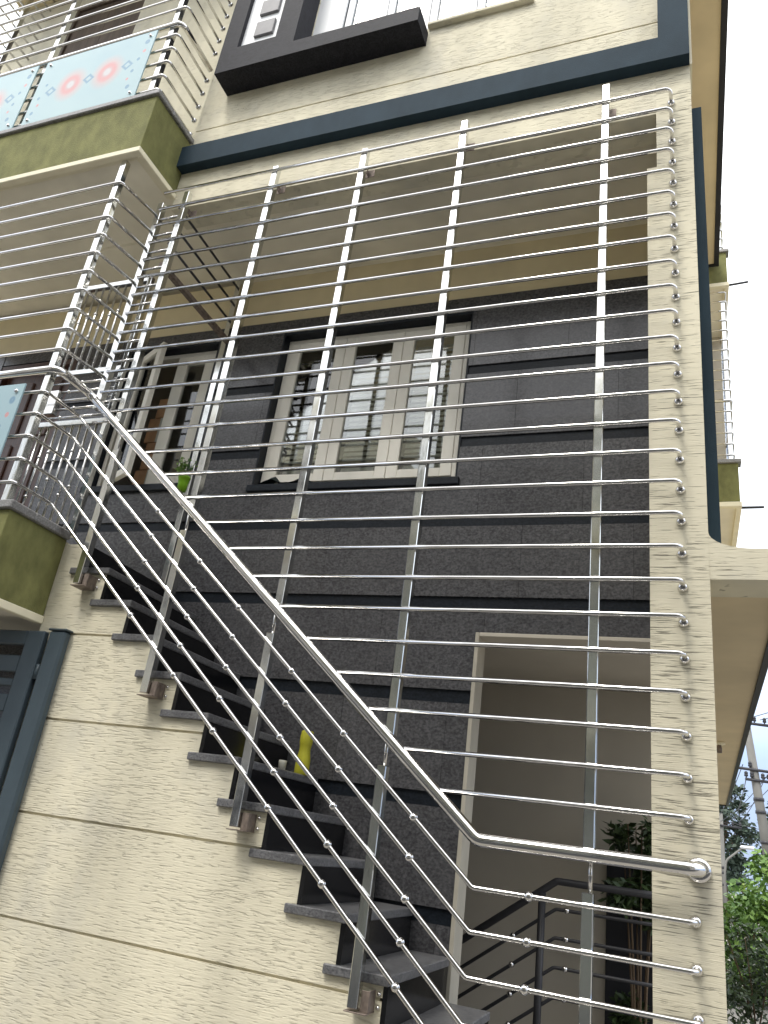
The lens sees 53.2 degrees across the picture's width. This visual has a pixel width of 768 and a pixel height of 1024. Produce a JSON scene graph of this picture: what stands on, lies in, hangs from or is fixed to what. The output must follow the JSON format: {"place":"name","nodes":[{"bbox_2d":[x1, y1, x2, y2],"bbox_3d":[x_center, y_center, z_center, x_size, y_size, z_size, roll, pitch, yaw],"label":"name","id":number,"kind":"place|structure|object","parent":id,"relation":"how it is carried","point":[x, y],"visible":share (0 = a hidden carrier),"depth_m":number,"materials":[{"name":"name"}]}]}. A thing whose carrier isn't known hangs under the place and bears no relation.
{"place":"outdoors","nodes":[
{"label":"outdoors","id":0,"kind":"place"},
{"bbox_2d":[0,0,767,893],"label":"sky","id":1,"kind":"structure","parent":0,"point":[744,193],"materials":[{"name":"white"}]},
{"bbox_2d":[726,893,767,1023],"bbox_3d":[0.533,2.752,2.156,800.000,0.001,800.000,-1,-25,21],"label":"ground","id":2,"kind":"structure","parent":0,"point":[736,1016],"depth_m":11.00,"materials":[{"name":"green plant"}]},
{"bbox_2d":[0,628,73,871],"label":"street gate","id":3,"kind":"structure","parent":2,"relation":"on","point":[27,667],"depth_m":4.02,"materials":[{"name":"metal"}]},
{"bbox_2d":[0,544,489,1023],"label":"staircase","id":4,"kind":"structure","parent":2,"relation":"on","point":[140,883],"depth_m":3.50,"materials":[{"name":"stone"}]},
{"bbox_2d":[278,760,286,769],"bbox_3d":[-0.552,1.377,4.152,0.044,0.062,0.043,-1,-25,21],"label":"cup","id":5,"kind":"object","parent":4,"relation":"on","point":[282,764],"visible":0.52,"depth_m":4.14,"materials":[{"name":"ceramic"}]},
{"bbox_2d":[294,730,313,775],"bbox_3d":[-0.434,1.313,4.183,0.080,0.234,0.080,-1,-25,21],"label":"bottle","id":6,"kind":"object","parent":4,"relation":"on","point":[306,743],"visible":0.68,"depth_m":4.16,"materials":[{"name":"yellow plastic"}]},
{"bbox_2d":[0,0,767,1023],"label":"house","id":7,"kind":"structure","parent":2,"relation":"on","point":[292,82],"depth_m":4.98,"materials":[{"name":"paint"}]},
{"bbox_2d":[0,359,76,506],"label":"door","id":8,"kind":"structure","parent":7,"relation":"in","point":[28,401],"depth_m":6.46,"materials":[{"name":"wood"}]},
{"bbox_2d":[15,277,154,537],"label":"stair gate","id":9,"kind":"structure","parent":7,"relation":"attached to","point":[52,409],"depth_m":4.90,"materials":[{"name":"silver metal"}]},
{"bbox_2d":[58,0,144,55],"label":"balcony door","id":10,"kind":"structure","parent":7,"relation":"in","point":[119,33],"depth_m":7.61,"materials":[{"name":"grey wood"}]},
{"bbox_2d":[0,0,233,135],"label":"grille","id":11,"kind":"object","parent":7,"relation":"on","point":[104,72],"visible":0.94,"depth_m":5.89,"materials":[{"name":"silver metal"}]},
{"bbox_2d":[132,470,148,484],"bbox_3d":[-1.794,-0.152,6.083,0.300,0.260,0.302,-1,-25,21],"label":"carton","id":12,"kind":"object","parent":7,"relation":"on","point":[140,476],"visible":0.09,"depth_m":6.01,"materials":[{"name":"cardboard"}]},
{"bbox_2d":[139,443,155,469],"bbox_3d":[-1.742,-0.385,6.175,0.270,0.240,0.302,-1,-25,21],"label":"carton","id":13,"kind":"object","parent":12,"relation":"on","point":[149,446],"visible":0.12,"depth_m":6.09,"materials":[{"name":"cardboard"}]},
{"bbox_2d":[144,418,162,444],"bbox_3d":[-1.740,-0.598,6.278,0.280,0.220,0.302,-1,-25,21],"label":"carton","id":14,"kind":"object","parent":13,"relation":"on","point":[151,436],"visible":0.19,"depth_m":6.17,"materials":[{"name":"cardboard"}]},
{"bbox_2d":[155,399,167,418],"bbox_3d":[-1.685,-0.786,6.347,0.250,0.180,0.302,-1,-25,21],"label":"carton","id":15,"kind":"object","parent":14,"relation":"on","point":[160,413],"visible":0.12,"depth_m":6.24,"materials":[{"name":"cardboard"}]},
{"bbox_2d":[79,341,220,493],"bbox_3d":[-1.775,-0.738,5.925,0.935,1.311,0.320,-1,-25,21],"label":"window","id":16,"kind":"structure","parent":7,"relation":"in","point":[176,438],"depth_m":5.95,"materials":[{"name":"wood"}]},
{"bbox_2d":[174,457,197,492],"bbox_3d":[-1.424,-0.275,5.477,0.197,0.277,0.141,-1,-25,21],"label":"flower pot","id":17,"kind":"object","parent":7,"relation":"on","point":[183,480],"visible":0.85,"depth_m":5.44,"materials":[{"name":"plastic"}]},
{"bbox_2d":[159,207,243,584],"bbox_3d":[-1.451,-0.853,5.287,0.065,2.605,0.905,-1,-25,21],"label":"stair head grille","id":18,"kind":"object","parent":7,"relation":"attached to","point":[220,333],"visible":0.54,"depth_m":5.60,"materials":[{"name":"metal"}]},
{"bbox_2d":[257,477,311,483],"bbox_3d":[-0.654,-0.215,5.236,0.420,0.077,0.090,-1,-25,21],"label":"cloth","id":19,"kind":"object","parent":7,"relation":"on","point":[272,480],"visible":0.5,"depth_m":5.27,"materials":[{"name":"black fabric"}]},
{"bbox_2d":[0,84,711,1023],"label":"stair grille","id":20,"kind":"object","parent":7,"relation":"attached to","point":[362,1002],"visible":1,"depth_m":3.80,"materials":[{"name":"silver metal"}]},
{"bbox_2d":[246,311,473,492],"bbox_3d":[-0.128,-0.734,5.338,1.510,1.351,0.201,-1,-25,21],"label":"window","id":21,"kind":"structure","parent":7,"relation":"in","point":[388,450],"depth_m":5.39,"materials":[{"name":"wood"}]},
{"bbox_2d":[313,0,509,34],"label":"window","id":22,"kind":"structure","parent":7,"relation":"in","point":[332,14],"depth_m":5.71,"materials":[{"name":"glass"}]},
{"bbox_2d":[605,865,652,1023],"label":"lobby door","id":23,"kind":"structure","parent":7,"relation":"in","point":[616,931],"depth_m":4.65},
{"bbox_2d":[716,741,724,752],"bbox_3d":[2.903,2.038,6.635,0.100,0.091,0.097,-1,-25,21],"label":"bulb holder","id":24,"kind":"object","parent":7,"relation":"attached to","point":[720,744],"visible":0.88,"depth_m":6.61,"materials":[{"name":"beige metal"}]},
{"bbox_2d":[719,205,723,248],"bbox_3d":[4.843,-4.076,11.760,0.529,2.350,2.330,-1,-25,21],"label":"side grille","id":25,"kind":"object","parent":7,"relation":"attached to","point":[721,241],"visible":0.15,"depth_m":10.43,"materials":[{"name":"silver metal"}]},
{"bbox_2d":[710,291,734,458],"bbox_3d":[4.444,-1.264,10.555,0.529,2.490,2.330,-1,-25,21],"label":"side grille","id":26,"kind":"object","parent":7,"relation":"attached to","point":[727,400],"visible":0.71,"depth_m":9.56,"materials":[{"name":"silver metal"}]},
{"bbox_2d":[458,878,652,1023],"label":"railing","id":27,"kind":"object","parent":2,"relation":"on","point":[540,973],"visible":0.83,"depth_m":4.37,"materials":[{"name":"metal"}]},
{"bbox_2d":[597,815,651,1023],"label":"shrub","id":28,"kind":"object","parent":2,"relation":"on","point":[623,833],"visible":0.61,"depth_m":4.51,"materials":[{"name":"green plant"}]},
{"bbox_2d":[719,813,741,903],"bbox_3d":[16.210,16.907,36.287,1.501,4.902,0.336,4,-23,8],"label":"utility pole","id":29,"kind":"object","parent":2,"relation":"on","point":[722,842],"visible":0.47,"depth_m":36.63,"materials":[{"name":"concrete"}]},
{"bbox_2d":[724,845,753,902],"bbox_3d":[12.771,13.604,27.437,1.085,3.120,0.200,-1,-25,21],"label":"street lamp","id":30,"kind":"object","parent":2,"relation":"on","point":[740,849],"visible":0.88,"depth_m":27.85,"materials":[{"name":"metal"}]},
{"bbox_2d":[719,781,759,922],"bbox_3d":[17.956,17.630,40.179,3.564,7.096,3.839,8,-23,-1],"label":"tree","id":31,"kind":"object","parent":2,"relation":"on","point":[735,868],"visible":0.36,"depth_m":39.57,"materials":[{"name":"green plant"}]},
{"bbox_2d":[723,891,767,1003],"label":"street tree","id":32,"kind":"object","parent":2,"relation":"on","point":[755,911],"visible":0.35,"depth_m":12.26,"materials":[{"name":"green plant"}]},
{"bbox_2d":[724,917,767,1023],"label":"hedge bush","id":33,"kind":"object","parent":2,"relation":"on","point":[753,978],"visible":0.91,"depth_m":9.25,"materials":[{"name":"green plant"}]},
{"bbox_2d":[724,848,767,948],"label":"street tree","id":34,"kind":"object","parent":2,"relation":"on","point":[762,861],"visible":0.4,"depth_m":15.26,"materials":[{"name":"green plant"}]},
{"bbox_2d":[739,881,764,895],"bbox_3d":[9.886,9.456,18.202,2.873,2.768,2.602,-1,-25,21],"label":"street tree","id":35,"kind":"object","parent":2,"relation":"on","point":[745,886],"visible":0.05,"depth_m":18.74,"materials":[{"name":"green plant"}]},
{"bbox_2d":[739,717,767,884],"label":"utility pole","id":36,"kind":"object","parent":2,"relation":"on","point":[758,798],"visible":0.69,"depth_m":25.07,"materials":[{"name":"concrete"}]},
{"bbox_2d":[733,780,745,821],"bbox_3d":[14.388,11.811,31.085,0.025,0.571,13.803,-2,-25,22],"label":"overhead wire","id":37,"kind":"object","parent":36,"relation":"attached to","point":[741,799],"visible":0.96,"depth_m":28.96,"materials":[{"name":"metal"}]},
{"bbox_2d":[722,776,766,820],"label":"overhead wire","id":38,"kind":"object","parent":36,"relation":"attached to","point":[741,805],"visible":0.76,"depth_m":31.27,"materials":[{"name":"metal"}]},
{"bbox_2d":[743,801,767,865],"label":"tree","id":39,"kind":"object","parent":2,"relation":"on","point":[756,845],"visible":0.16,"depth_m":41.61,"materials":[{"name":"green plant"}]}
]}

